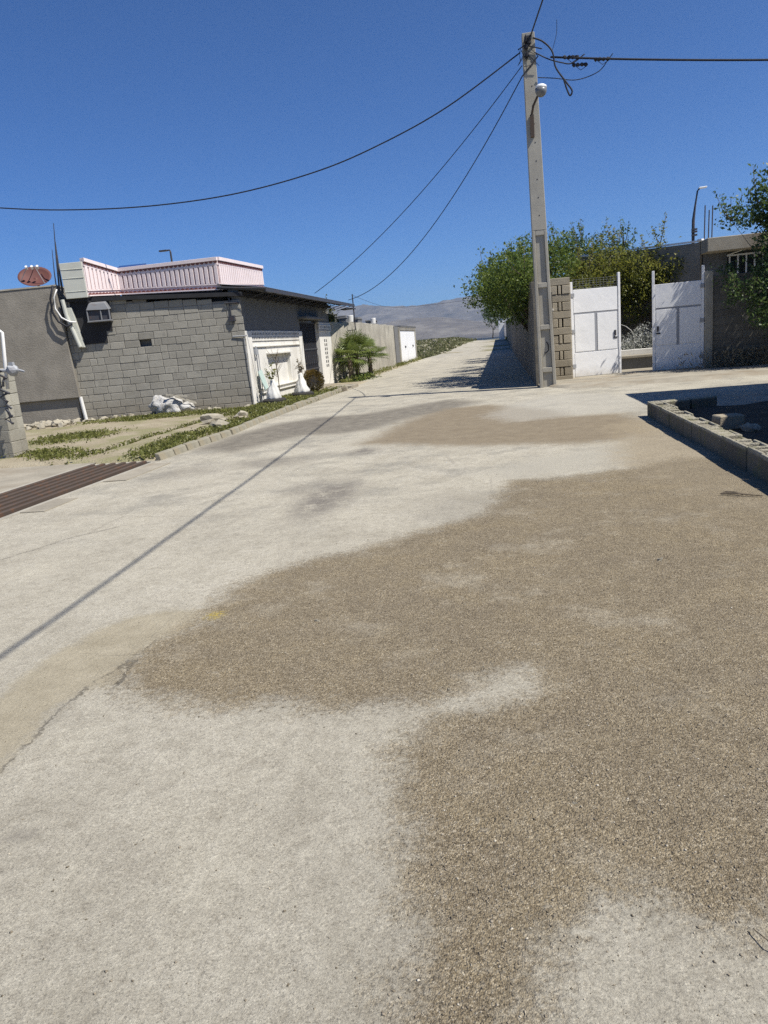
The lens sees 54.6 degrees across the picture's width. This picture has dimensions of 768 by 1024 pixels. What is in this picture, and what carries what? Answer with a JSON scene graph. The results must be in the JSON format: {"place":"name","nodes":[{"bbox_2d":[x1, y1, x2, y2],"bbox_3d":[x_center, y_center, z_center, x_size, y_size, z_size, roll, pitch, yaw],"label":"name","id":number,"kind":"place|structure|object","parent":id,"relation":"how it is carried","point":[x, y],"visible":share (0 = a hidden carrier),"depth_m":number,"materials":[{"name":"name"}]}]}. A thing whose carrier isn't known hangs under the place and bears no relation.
{"place":"outdoors","nodes":[
{"label":"outdoors","id":0,"kind":"place"},
{"bbox_2d":[0,337,510,468],"bbox_3d":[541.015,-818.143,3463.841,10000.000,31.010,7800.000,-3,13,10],"label":"ground","id":1,"kind":"structure","parent":0,"point":[148,426],"depth_m":15.87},
{"bbox_2d":[0,368,28,458],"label":"block pillar","id":2,"kind":"structure","parent":1,"relation":"on","point":[13,441],"depth_m":13.34,"materials":[{"name":"grey concrete"}]},
{"bbox_2d":[0,330,24,423],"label":"gas riser","id":3,"kind":"object","parent":2,"relation":"attached to","point":[11,369],"visible":1,"depth_m":12.83,"materials":[{"name":"white paint"}]},
{"bbox_2d":[36,424,44,428],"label":"stone","id":4,"kind":"object","parent":1,"relation":"on","point":[40,426],"visible":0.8,"depth_m":19.84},
{"bbox_2d":[0,285,87,423],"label":"plastered house","id":5,"kind":"structure","parent":1,"relation":"on","point":[37,347],"depth_m":20.63,"materials":[{"name":"grey paint"}]},
{"bbox_2d":[17,265,51,285],"bbox_3d":[-9.651,-6.457,20.579,0.618,0.691,0.753,5,16,38],"label":"satellite dish","id":6,"kind":"object","parent":5,"relation":"attached to","point":[36,275],"visible":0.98,"depth_m":20.61,"materials":[{"name":"red metal"}]},
{"bbox_2d":[52,251,57,293],"bbox_3d":[-8.996,-6.546,20.289,0.095,1.152,0.058,-3,13,10],"label":"iron rod","id":7,"kind":"object","parent":5,"relation":"on","point":[54,273],"visible":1,"depth_m":20.27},
{"bbox_2d":[53,223,60,293],"bbox_3d":[-8.911,-6.883,20.221,0.193,1.823,0.065,-5,13,2],"label":"iron rod","id":8,"kind":"object","parent":5,"relation":"on","point":[56,264],"visible":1,"depth_m":20.25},
{"bbox_2d":[56,247,63,292],"bbox_3d":[-8.872,-6.658,20.281,0.088,1.352,0.065,2,14,28],"label":"iron rod","id":9,"kind":"object","parent":5,"relation":"on","point":[62,290],"visible":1,"depth_m":20.30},
{"bbox_2d":[0,462,96,491],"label":"apron","id":10,"kind":"object","parent":1,"relation":"on","point":[10,478],"visible":0.91,"depth_m":11.54,"materials":[{"name":"concrete"}]},
{"bbox_2d":[51,421,59,426],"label":"stone","id":11,"kind":"object","parent":1,"relation":"on","point":[54,423],"visible":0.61,"depth_m":20.12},
{"bbox_2d":[0,460,157,520],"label":"drain channel","id":12,"kind":"object","parent":1,"relation":"on","point":[69,493],"visible":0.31,"depth_m":9.99,"materials":[{"name":"metal"}]},
{"bbox_2d":[0,461,146,517],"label":"drain grate","id":13,"kind":"object","parent":12,"relation":"on","point":[23,497],"visible":0.84,"depth_m":9.95,"materials":[{"name":"metal"}]},
{"bbox_2d":[155,449,174,460],"bbox_3d":[-3.516,-0.868,12.042,0.145,0.248,0.476,-2,14,12],"label":"kerb stone","id":14,"kind":"object","parent":1,"relation":"on","point":[164,454],"visible":0.48,"depth_m":11.96,"materials":[{"name":"concrete"}]},
{"bbox_2d":[159,249,172,261],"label":"street lamp","id":15,"kind":"object","parent":1,"relation":"on","point":[170,253],"visible":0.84,"depth_m":45.02,"materials":[{"name":"metal"}]},
{"bbox_2d":[152,396,182,413],"bbox_3d":[-6.064,-3.023,20.908,0.832,0.456,0.608,-3,13,10],"label":"sack","id":16,"kind":"object","parent":1,"relation":"on","point":[164,404],"visible":0.84,"depth_m":20.70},
{"bbox_2d":[148,395,168,411],"bbox_3d":[-6.344,-3.073,21.000,0.542,0.465,0.495,4,16,35],"label":"sack","id":17,"kind":"object","parent":16,"relation":"on","point":[155,397],"visible":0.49,"depth_m":20.91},
{"bbox_2d":[166,394,196,403],"bbox_3d":[-5.640,-3.146,20.735,0.813,0.360,0.193,-10,14,-22],"label":"plank","id":18,"kind":"object","parent":16,"relation":"on","point":[179,396],"visible":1,"depth_m":20.68,"materials":[{"name":"grey wood"}]},
{"bbox_2d":[1,385,344,465],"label":"grass","id":19,"kind":"structure","parent":1,"relation":"on","point":[254,411],"depth_m":15.74,"materials":[{"name":"plant"}]},
{"bbox_2d":[170,444,187,454],"bbox_3d":[-3.428,-0.986,12.521,0.145,0.248,0.456,-1,14,10],"label":"kerb stone","id":20,"kind":"object","parent":1,"relation":"on","point":[180,449],"visible":0.51,"depth_m":12.48,"materials":[{"name":"concrete"}]},
{"bbox_2d":[179,401,194,411],"bbox_3d":[-5.656,-2.981,20.986,0.603,0.284,0.496,-3,13,10],"label":"sack","id":21,"kind":"object","parent":1,"relation":"on","point":[186,406],"visible":0.62,"depth_m":20.84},
{"bbox_2d":[183,440,199,450],"bbox_3d":[-3.340,-1.105,12.999,0.145,0.248,0.476,-1,13,10],"label":"kerb stone","id":22,"kind":"object","parent":1,"relation":"on","point":[191,445],"visible":0.5,"depth_m":12.94,"materials":[{"name":"concrete"}]},
{"bbox_2d":[196,436,210,445],"bbox_3d":[-3.250,-1.216,13.488,0.145,0.248,0.476,-1,14,10],"label":"kerb stone","id":23,"kind":"object","parent":1,"relation":"on","point":[205,440],"visible":0.48,"depth_m":13.45,"materials":[{"name":"concrete"}]},
{"bbox_2d":[59,257,355,419],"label":"block house","id":24,"kind":"structure","parent":1,"relation":"on","point":[203,333],"depth_m":21.19,"materials":[{"name":"grey paint"}]},
{"bbox_2d":[60,300,85,347],"bbox_3d":[-8.590,-5.196,20.545,0.412,1.307,0.234,-6,13,-4],"label":"downpipe","id":25,"kind":"object","parent":24,"relation":"attached to","point":[69,314],"visible":1,"depth_m":20.51,"materials":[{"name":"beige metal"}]},
{"bbox_2d":[49,285,72,326],"bbox_3d":[-8.825,-5.596,20.271,0.503,1.138,0.078,-7,13,-8],"label":"cable","id":26,"kind":"object","parent":25,"relation":"attached to","point":[51,306],"visible":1,"depth_m":20.25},
{"bbox_2d":[53,289,75,322],"bbox_3d":[-8.740,-5.617,20.310,0.506,0.931,0.072,-6,13,-6],"label":"hose","id":27,"kind":"object","parent":25,"relation":"attached to","point":[57,310],"visible":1,"depth_m":20.31,"materials":[{"name":"white paint"}]},
{"bbox_2d":[69,301,112,343],"bbox_3d":[-8.082,-5.267,20.618,1.100,1.160,0.400,-6,13,-4],"label":"air cooler","id":28,"kind":"object","parent":24,"relation":"attached to","point":[95,325],"visible":0.98,"depth_m":20.64,"materials":[{"name":"metal"}]},
{"bbox_2d":[117,263,145,267],"bbox_3d":[-8.435,-7.513,24.875,0.900,1.510,0.830,-3,13,10],"label":"solar panel","id":29,"kind":"object","parent":24,"relation":"on","point":[131,265],"visible":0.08,"depth_m":24.92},
{"bbox_2d":[258,369,267,389],"bbox_3d":[-3.595,-3.937,22.157,0.170,0.612,0.340,-3,13,10],"label":"board","id":30,"kind":"object","parent":24,"relation":"on","point":[263,379],"visible":0.86,"depth_m":22.12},
{"bbox_2d":[299,320,319,386],"bbox_3d":[-2.918,-6.128,28.811,0.120,2.520,2.750,-3,13,10],"label":"door","id":31,"kind":"structure","parent":24,"relation":"in","point":[307,327],"depth_m":28.97,"materials":[{"name":"black metal"}]},
{"bbox_2d":[200,413,227,424],"bbox_3d":[-3.875,-2.105,17.062,0.629,0.317,0.364,-7,-5,-2],"label":"stone","id":32,"kind":"object","parent":1,"relation":"on","point":[207,418],"visible":0.67,"depth_m":16.94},
{"bbox_2d":[207,433,221,441],"bbox_3d":[-3.160,-1.335,13.976,0.145,0.248,0.476,-2,13,10],"label":"kerb stone","id":33,"kind":"object","parent":1,"relation":"on","point":[215,437],"visible":0.53,"depth_m":13.92,"materials":[{"name":"concrete"}]},
{"bbox_2d":[209,419,228,427],"bbox_3d":[-3.529,-1.838,15.815,0.439,0.265,0.319,15,20,30],"label":"stone","id":34,"kind":"object","parent":1,"relation":"on","point":[218,422],"visible":0.53,"depth_m":15.73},
{"bbox_2d":[218,430,231,437],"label":"kerb stone","id":35,"kind":"object","parent":1,"relation":"on","point":[225,433],"visible":0.5,"depth_m":14.42,"materials":[{"name":"concrete"}]},
{"bbox_2d":[228,427,239,434],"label":"kerb stone","id":36,"kind":"object","parent":1,"relation":"on","point":[234,430],"visible":0.48,"depth_m":14.85,"materials":[{"name":"concrete"}]},
{"bbox_2d":[234,410,247,417],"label":"stone","id":37,"kind":"object","parent":1,"relation":"on","point":[241,413],"visible":0.56,"depth_m":17.41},
{"bbox_2d":[236,424,246,430],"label":"kerb stone","id":38,"kind":"object","parent":1,"relation":"on","point":[242,427],"visible":0.47,"depth_m":15.40,"materials":[{"name":"concrete"}]},
{"bbox_2d":[242,421,253,427],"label":"kerb stone","id":39,"kind":"object","parent":1,"relation":"on","point":[249,424],"visible":0.5,"depth_m":15.89,"materials":[{"name":"concrete"}]},
{"bbox_2d":[250,418,259,424],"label":"kerb stone","id":40,"kind":"object","parent":1,"relation":"on","point":[255,421],"visible":0.44,"depth_m":16.41,"materials":[{"name":"concrete"}]},
{"bbox_2d":[257,416,265,422],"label":"kerb stone","id":41,"kind":"object","parent":1,"relation":"on","point":[261,418],"visible":0.48,"depth_m":16.89,"materials":[{"name":"concrete"}]},
{"bbox_2d":[263,414,271,419],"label":"kerb stone","id":42,"kind":"object","parent":1,"relation":"on","point":[267,416],"visible":0.39,"depth_m":17.41,"materials":[{"name":"concrete"}]},
{"bbox_2d":[267,412,276,417],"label":"kerb stone","id":43,"kind":"object","parent":1,"relation":"on","point":[272,414],"visible":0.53,"depth_m":17.88,"materials":[{"name":"concrete"}]},
{"bbox_2d":[262,362,285,402],"bbox_3d":[-3.260,-3.755,21.711,0.710,1.198,0.710,-3,13,10],"label":"tyre planter","id":44,"kind":"object","parent":1,"relation":"on","point":[273,394],"visible":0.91,"depth_m":21.61,"materials":[{"name":"rubber"}]},
{"bbox_2d":[265,347,282,390],"bbox_3d":[-3.349,-4.285,22.958,0.453,1.794,0.571,-11,14,-26],"label":"bare sapling","id":45,"kind":"object","parent":1,"relation":"on","point":[277,363],"visible":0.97,"depth_m":22.93,"materials":[{"name":"plant"}]},
{"bbox_2d":[278,408,286,413],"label":"kerb stone","id":46,"kind":"object","parent":1,"relation":"on","point":[283,411],"visible":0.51,"depth_m":18.87,"materials":[{"name":"concrete"}]},
{"bbox_2d":[283,405,291,412],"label":"kerb stone","id":47,"kind":"object","parent":1,"relation":"on","point":[288,408],"visible":0.54,"depth_m":19.34,"materials":[{"name":"concrete"}]},
{"bbox_2d":[293,402,301,408],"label":"kerb stone","id":48,"kind":"object","parent":1,"relation":"on","point":[298,404],"visible":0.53,"depth_m":20.32,"materials":[{"name":"concrete"}]},
{"bbox_2d":[291,358,313,395],"bbox_3d":[-2.666,-4.293,23.778,0.746,1.228,0.746,-3,13,10],"label":"tyre planter","id":49,"kind":"object","parent":1,"relation":"on","point":[301,387],"visible":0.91,"depth_m":23.71,"materials":[{"name":"rubber"}]},
{"bbox_2d":[303,369,324,390],"bbox_3d":[-2.454,-4.569,25.924,0.818,0.896,0.853,-3,13,10],"label":"round bush","id":50,"kind":"object","parent":1,"relation":"on","point":[319,384],"visible":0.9,"depth_m":25.80,"materials":[{"name":"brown plant"}]},
{"bbox_2d":[325,294,342,321],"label":"tree","id":51,"kind":"object","parent":1,"relation":"on","point":[329,315],"visible":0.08,"depth_m":33.52,"materials":[{"name":"green plant"}]},
{"bbox_2d":[328,383,357,391],"bbox_3d":[-1.467,-4.476,27.032,0.700,0.240,2.200,-3,13,10],"label":"culvert","id":52,"kind":"object","parent":1,"relation":"on","point":[346,387],"visible":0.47,"depth_m":26.85,"materials":[{"name":"concrete"}]},
{"bbox_2d":[332,339,366,378],"bbox_3d":[-1.498,-6.620,32.344,1.845,1.869,1.760,-3,13,10],"label":"fan palm","id":53,"kind":"object","parent":1,"relation":"on","point":[353,345],"visible":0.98,"depth_m":32.25,"materials":[{"name":"green plant"}]},
{"bbox_2d":[336,371,381,382],"bbox_3d":[-1.203,-5.965,32.980,1.884,0.384,5.954,-3,13,10],"label":"shrub","id":54,"kind":"object","parent":1,"relation":"on","point":[361,376],"visible":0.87,"depth_m":32.70,"materials":[{"name":"green plant"}]},
{"bbox_2d":[337,328,382,379],"bbox_3d":[-1.256,-7.031,33.078,2.527,2.302,2.464,-3,13,10],"label":"fan palm","id":55,"kind":"object","parent":1,"relation":"on","point":[356,337],"visible":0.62,"depth_m":32.60,"materials":[{"name":"green plant"}]},
{"bbox_2d":[329,322,400,382],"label":"long wall","id":56,"kind":"structure","parent":1,"relation":"on","point":[384,335],"depth_m":39.77,"materials":[{"name":"paint"}]},
{"bbox_2d":[353,317,361,322],"bbox_3d":[-1.424,-9.030,40.442,0.560,2.970,1.160,-3,13,10],"label":"column stub","id":57,"kind":"object","parent":56,"relation":"on","point":[358,319],"depth_m":39.63,"materials":[{"name":"grey paint"}]},
{"bbox_2d":[340,357,423,382],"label":"weeds","id":58,"kind":"object","parent":1,"relation":"on","point":[384,369],"visible":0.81,"depth_m":42.00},
{"bbox_2d":[396,325,416,361],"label":"garage gate","id":59,"kind":"structure","parent":1,"relation":"on","point":[407,343],"depth_m":53.81,"materials":[{"name":"metal"}]},
{"bbox_2d":[417,339,456,353],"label":"field rubble","id":60,"kind":"object","parent":1,"relation":"on","point":[431,343],"visible":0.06,"depth_m":88.91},
{"bbox_2d":[416,336,507,358],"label":"field weeds","id":61,"kind":"object","parent":1,"relation":"on","point":[433,350],"visible":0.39,"depth_m":87.73,"materials":[{"name":"plant"}]},
{"bbox_2d":[480,304,498,337],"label":"tree","id":62,"kind":"object","parent":1,"relation":"on","point":[489,317],"visible":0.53,"depth_m":118.73,"materials":[{"name":"green plant"}]},
{"bbox_2d":[498,317,504,339],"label":"white pillar","id":63,"kind":"structure","parent":1,"relation":"on","point":[501,331],"depth_m":108.12,"materials":[{"name":"paint"}]},
{"bbox_2d":[491,305,512,322],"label":"tree","id":64,"kind":"object","parent":1,"relation":"on","point":[502,317],"visible":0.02,"depth_m":42.55,"materials":[{"name":"green plant"}]},
{"bbox_2d":[453,226,584,331],"bbox_3d":[4.454,-6.819,24.357,4.260,4.833,8.291,-3,13,10],"label":"tree","id":65,"kind":"object","parent":1,"relation":"on","point":[504,284],"visible":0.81,"depth_m":23.35,"materials":[{"name":"green plant"}]},
{"bbox_2d":[506,277,553,385],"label":"street wall","id":66,"kind":"structure","parent":1,"relation":"on","point":[523,345],"depth_m":23.69,"materials":[{"name":"concrete"}]},
{"bbox_2d":[550,277,572,379],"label":"gate pillar","id":67,"kind":"structure","parent":1,"relation":"on","point":[560,291],"depth_m":20.36,"materials":[{"name":"brick"}]},
{"bbox_2d":[554,225,651,328],"bbox_3d":[6.897,-7.173,25.020,3.797,4.729,2.628,-6,13,-3],"label":"tree","id":68,"kind":"object","parent":1,"relation":"on","point":[593,274],"visible":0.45,"depth_m":24.58,"materials":[{"name":"green plant"}]},
{"bbox_2d":[600,211,687,347],"bbox_3d":[8.743,-7.271,24.446,2.428,4.868,2.798,-13,15,-33],"label":"tree","id":69,"kind":"object","parent":1,"relation":"on","point":[660,277],"visible":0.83,"depth_m":24.17,"materials":[{"name":"green plant"}]},
{"bbox_2d":[566,232,767,349],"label":"flat roof house","id":70,"kind":"structure","parent":1,"relation":"on","point":[713,251],"depth_m":23.10,"materials":[{"name":"grey paint"}]},
{"bbox_2d":[691,186,706,243],"bbox_3d":[9.880,-8.940,23.340,0.450,2.358,0.170,-3,13,10],"label":"roof lamp","id":71,"kind":"object","parent":70,"relation":"on","point":[693,232],"visible":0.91,"depth_m":23.29,"materials":[{"name":"metal"}]},
{"bbox_2d":[704,205,705,239],"bbox_3d":[9.893,-8.900,22.948,0.054,1.051,0.033,-3,13,10],"label":"rebar","id":72,"kind":"object","parent":70,"relation":"on","point":[704,220],"visible":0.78,"depth_m":22.91,"materials":[{"name":"metal"}]},
{"bbox_2d":[708,210,709,237],"bbox_3d":[10.018,-8.833,22.945,0.054,0.901,0.033,-3,13,10],"label":"rebar","id":73,"kind":"object","parent":70,"relation":"on","point":[708,222],"visible":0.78,"depth_m":22.91,"materials":[{"name":"metal"}]},
{"bbox_2d":[711,205,712,237],"bbox_3d":[10.111,-8.897,22.915,0.054,1.021,0.033,-3,13,10],"label":"rebar","id":74,"kind":"object","parent":70,"relation":"on","point":[712,223],"visible":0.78,"depth_m":22.91,"materials":[{"name":"metal"}]},
{"bbox_2d":[727,250,767,273],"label":"window","id":75,"kind":"structure","parent":70,"relation":"in","point":[733,256],"depth_m":22.79,"materials":[{"name":"black glass"}]},
{"bbox_2d":[647,395,767,483],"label":"block wall","id":76,"kind":"structure","parent":1,"relation":"on","point":[738,450],"depth_m":8.52,"materials":[{"name":"concrete"}]},
{"bbox_2d":[652,344,767,370],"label":"dry tuft","id":77,"kind":"object","parent":1,"relation":"on","point":[760,361],"visible":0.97,"depth_m":19.81,"materials":[{"name":"plant"}]},
{"bbox_2d":[704,270,767,366],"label":"boundary wall","id":78,"kind":"structure","parent":1,"relation":"on","point":[725,329],"depth_m":20.01,"materials":[{"name":"grey concrete"}]},
{"bbox_2d":[707,162,767,338],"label":"tree","id":79,"kind":"object","parent":1,"relation":"on","point":[758,215],"visible":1,"depth_m":18.67,"materials":[{"name":"green plant"}]},
{"bbox_2d":[337,315,347,321],"bbox_3d":[-1.913,-8.290,37.315,0.560,2.996,1.060,-3,13,10],"label":"column stub","id":80,"kind":"object","parent":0,"point":[343,318],"depth_m":36.53,"materials":[{"name":"grey paint"}]},
{"bbox_2d":[347,315,352,321],"bbox_3d":[-1.574,-9.037,34.793,0.300,0.300,0.292,-3,13,10],"label":"water tank","id":81,"kind":"object","parent":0,"point":[349,318],"visible":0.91,"depth_m":34.68,"materials":[{"name":"white paint"}]},
{"bbox_2d":[0,339,767,1023],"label":"road","id":82,"kind":"structure","parent":0,"point":[270,507],"depth_m":3.04,"materials":[{"name":"concrete"}]},
{"bbox_2d":[20,462,170,512],"bbox_3d":[-3.666,-0.359,9.848,0.350,0.038,3.200,-3,13,10],"label":"concrete patch","id":83,"kind":"object","parent":82,"relation":"on","point":[55,503],"visible":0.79,"depth_m":10.06,"materials":[{"name":"concrete"}]},
{"bbox_2d":[352,335,389,377],"bbox_3d":[-0.650,-7.229,34.392,2.244,2.002,2.227,-3,13,10],"label":"fan palm","id":84,"kind":"object","parent":82,"relation":"on","point":[370,362],"visible":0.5,"depth_m":34.28,"materials":[{"name":"green plant"}]},
{"bbox_2d":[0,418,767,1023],"bbox_3d":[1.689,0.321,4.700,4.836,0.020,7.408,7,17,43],"label":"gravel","id":85,"kind":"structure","parent":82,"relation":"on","point":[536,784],"depth_m":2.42,"materials":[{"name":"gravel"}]},
{"bbox_2d":[720,491,762,495],"bbox_3d":[2.978,-0.151,6.192,0.113,0.021,0.319,-16,16,-39],"label":"twig","id":86,"kind":"object","parent":82,"relation":"on","point":[729,492],"visible":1,"depth_m":6.21,"materials":[{"name":"wood"}]},
{"bbox_2d":[0,0,767,306],"label":"sky","id":87,"kind":"structure","parent":0,"point":[104,103],"materials":[{"name":"blue"}]},
{"bbox_2d":[327,294,510,324],"bbox_3d":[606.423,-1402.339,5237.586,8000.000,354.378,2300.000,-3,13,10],"label":"mountain range","id":88,"kind":"structure","parent":0,"point":[446,308],"depth_m":4859.86,"materials":[{"name":"stone"}]},
{"bbox_2d":[380,317,505,340],"bbox_3d":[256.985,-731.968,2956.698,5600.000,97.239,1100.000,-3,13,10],"label":"foothill","id":89,"kind":"structure","parent":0,"point":[434,327],"depth_m":2647.64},
{"bbox_2d":[622,367,651,371],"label":"yard","id":90,"kind":"structure","parent":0,"point":[638,369],"depth_m":22.36,"materials":[{"name":"concrete"}]},
{"bbox_2d":[532,217,637,266],"bbox_3d":[7.394,-8.065,27.339,4.196,5.356,2.400,-3,13,10],"label":"tree","id":91,"kind":"object","parent":90,"relation":"on","point":[583,246],"visible":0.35,"depth_m":26.94,"materials":[{"name":"green plant"}]},
{"bbox_2d":[621,348,651,369],"bbox_3d":[7.490,-4.846,23.658,4.840,0.580,1.630,-3,13,10],"label":"planter bed","id":92,"kind":"object","parent":90,"relation":"on","point":[636,358],"visible":0.05,"depth_m":22.93,"materials":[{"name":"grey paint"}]},
{"bbox_2d":[621,321,651,349],"bbox_3d":[7.577,-5.477,23.767,4.452,1.073,0.967,-3,13,10],"label":"blossom shrub","id":93,"kind":"object","parent":92,"relation":"in","point":[626,345],"visible":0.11,"depth_m":23.61,"materials":[{"name":"plant"}]},
{"bbox_2d":[548,363,767,388],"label":"pavement","id":94,"kind":"structure","parent":0,"point":[643,377],"depth_m":18.72,"materials":[{"name":"concrete"}]},
{"bbox_2d":[518,32,556,387],"bbox_3d":[3.854,-7.132,18.660,0.656,8.760,0.415,-3,13,10],"label":"power pole","id":95,"kind":"object","parent":94,"relation":"on","point":[545,345],"visible":0.84,"depth_m":18.55,"materials":[{"name":"concrete"}]},
{"bbox_2d":[0,53,518,210],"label":"cable","id":96,"kind":"object","parent":95,"relation":"attached to","point":[278,182],"visible":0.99,"depth_m":19.35,"materials":[{"name":"rubber"}]},
{"bbox_2d":[314,66,521,293],"bbox_3d":[0.404,-9.337,22.447,0.021,4.240,10.333,-14,16,-35],"label":"cable","id":97,"kind":"object","parent":95,"relation":"attached to","point":[430,181],"visible":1,"depth_m":21.07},
{"bbox_2d":[349,77,521,299],"bbox_3d":[0.899,-9.872,25.153,0.025,4.044,14.727,-10,14,-19],"label":"cable","id":98,"kind":"object","parent":95,"relation":"attached to","point":[456,190],"visible":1,"depth_m":21.61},
{"bbox_2d":[530,0,542,35],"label":"cable","id":99,"kind":"object","parent":95,"relation":"attached to","point":[536,17],"visible":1,"depth_m":16.38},
{"bbox_2d":[530,83,546,137],"bbox_3d":[3.709,-9.600,17.778,0.278,1.070,0.534,-8,13,-13],"label":"pole lamp","id":100,"kind":"object","parent":95,"relation":"attached to","point":[540,89],"visible":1,"depth_m":17.59,"materials":[{"name":"white glass"}]},
{"bbox_2d":[533,37,572,95],"bbox_3d":[4.010,-10.572,17.683,0.893,1.389,0.146,-3,13,10],"label":"cable","id":101,"kind":"object","parent":95,"relation":"attached to","point":[557,70],"visible":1,"depth_m":17.64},
{"bbox_2d":[535,52,584,63],"bbox_3d":[4.162,-10.775,17.621,1.165,0.381,0.064,-4,13,7],"label":"cable","id":102,"kind":"object","parent":95,"relation":"attached to","point":[558,61],"visible":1,"depth_m":17.63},
{"bbox_2d":[572,62,587,69],"bbox_3d":[4.644,-10.563,17.630,0.365,0.197,0.095,-3,13,10],"label":"cable clamp","id":103,"kind":"object","parent":102,"relation":"hanging from","point":[585,64],"visible":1,"depth_m":17.60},
{"bbox_2d":[538,53,612,80],"bbox_3d":[4.540,-10.504,17.648,1.762,0.496,0.074,-4,13,6],"label":"cable","id":104,"kind":"object","parent":95,"relation":"attached to","point":[576,79],"visible":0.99,"depth_m":17.66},
{"bbox_2d":[550,56,767,60],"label":"cable","id":105,"kind":"object","parent":95,"relation":"attached to","point":[637,59],"visible":1,"depth_m":17.13,"materials":[{"name":"rubber"}]},
{"bbox_2d":[563,55,578,62],"bbox_3d":[4.430,-10.739,17.623,0.375,0.199,0.098,-3,13,10],"label":"cable clamp","id":106,"kind":"object","parent":105,"relation":"attached to","point":[566,57],"visible":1,"depth_m":17.60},
{"bbox_2d":[569,265,704,377],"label":"white gate","id":107,"kind":"structure","parent":94,"relation":"on","point":[677,319],"depth_m":20.55,"materials":[{"name":"metal"}]},
{"bbox_2d":[680,401,767,443],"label":"garden bed","id":108,"kind":"object","parent":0,"point":[755,413],"visible":0.46,"depth_m":10.81,"materials":[{"name":"soil"}]},
{"bbox_2d":[712,413,744,429],"bbox_3d":[4.301,-1.128,9.305,0.345,0.197,0.188,-7,13,-7],"label":"concrete block","id":109,"kind":"object","parent":108,"relation":"on","point":[731,421],"depth_m":9.22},
{"bbox_2d":[739,422,760,431],"bbox_3d":[4.398,-1.007,8.957,0.134,0.150,0.256,-12,15,-30],"label":"stone","id":110,"kind":"object","parent":108,"relation":"on","point":[748,427],"visible":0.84,"depth_m":8.90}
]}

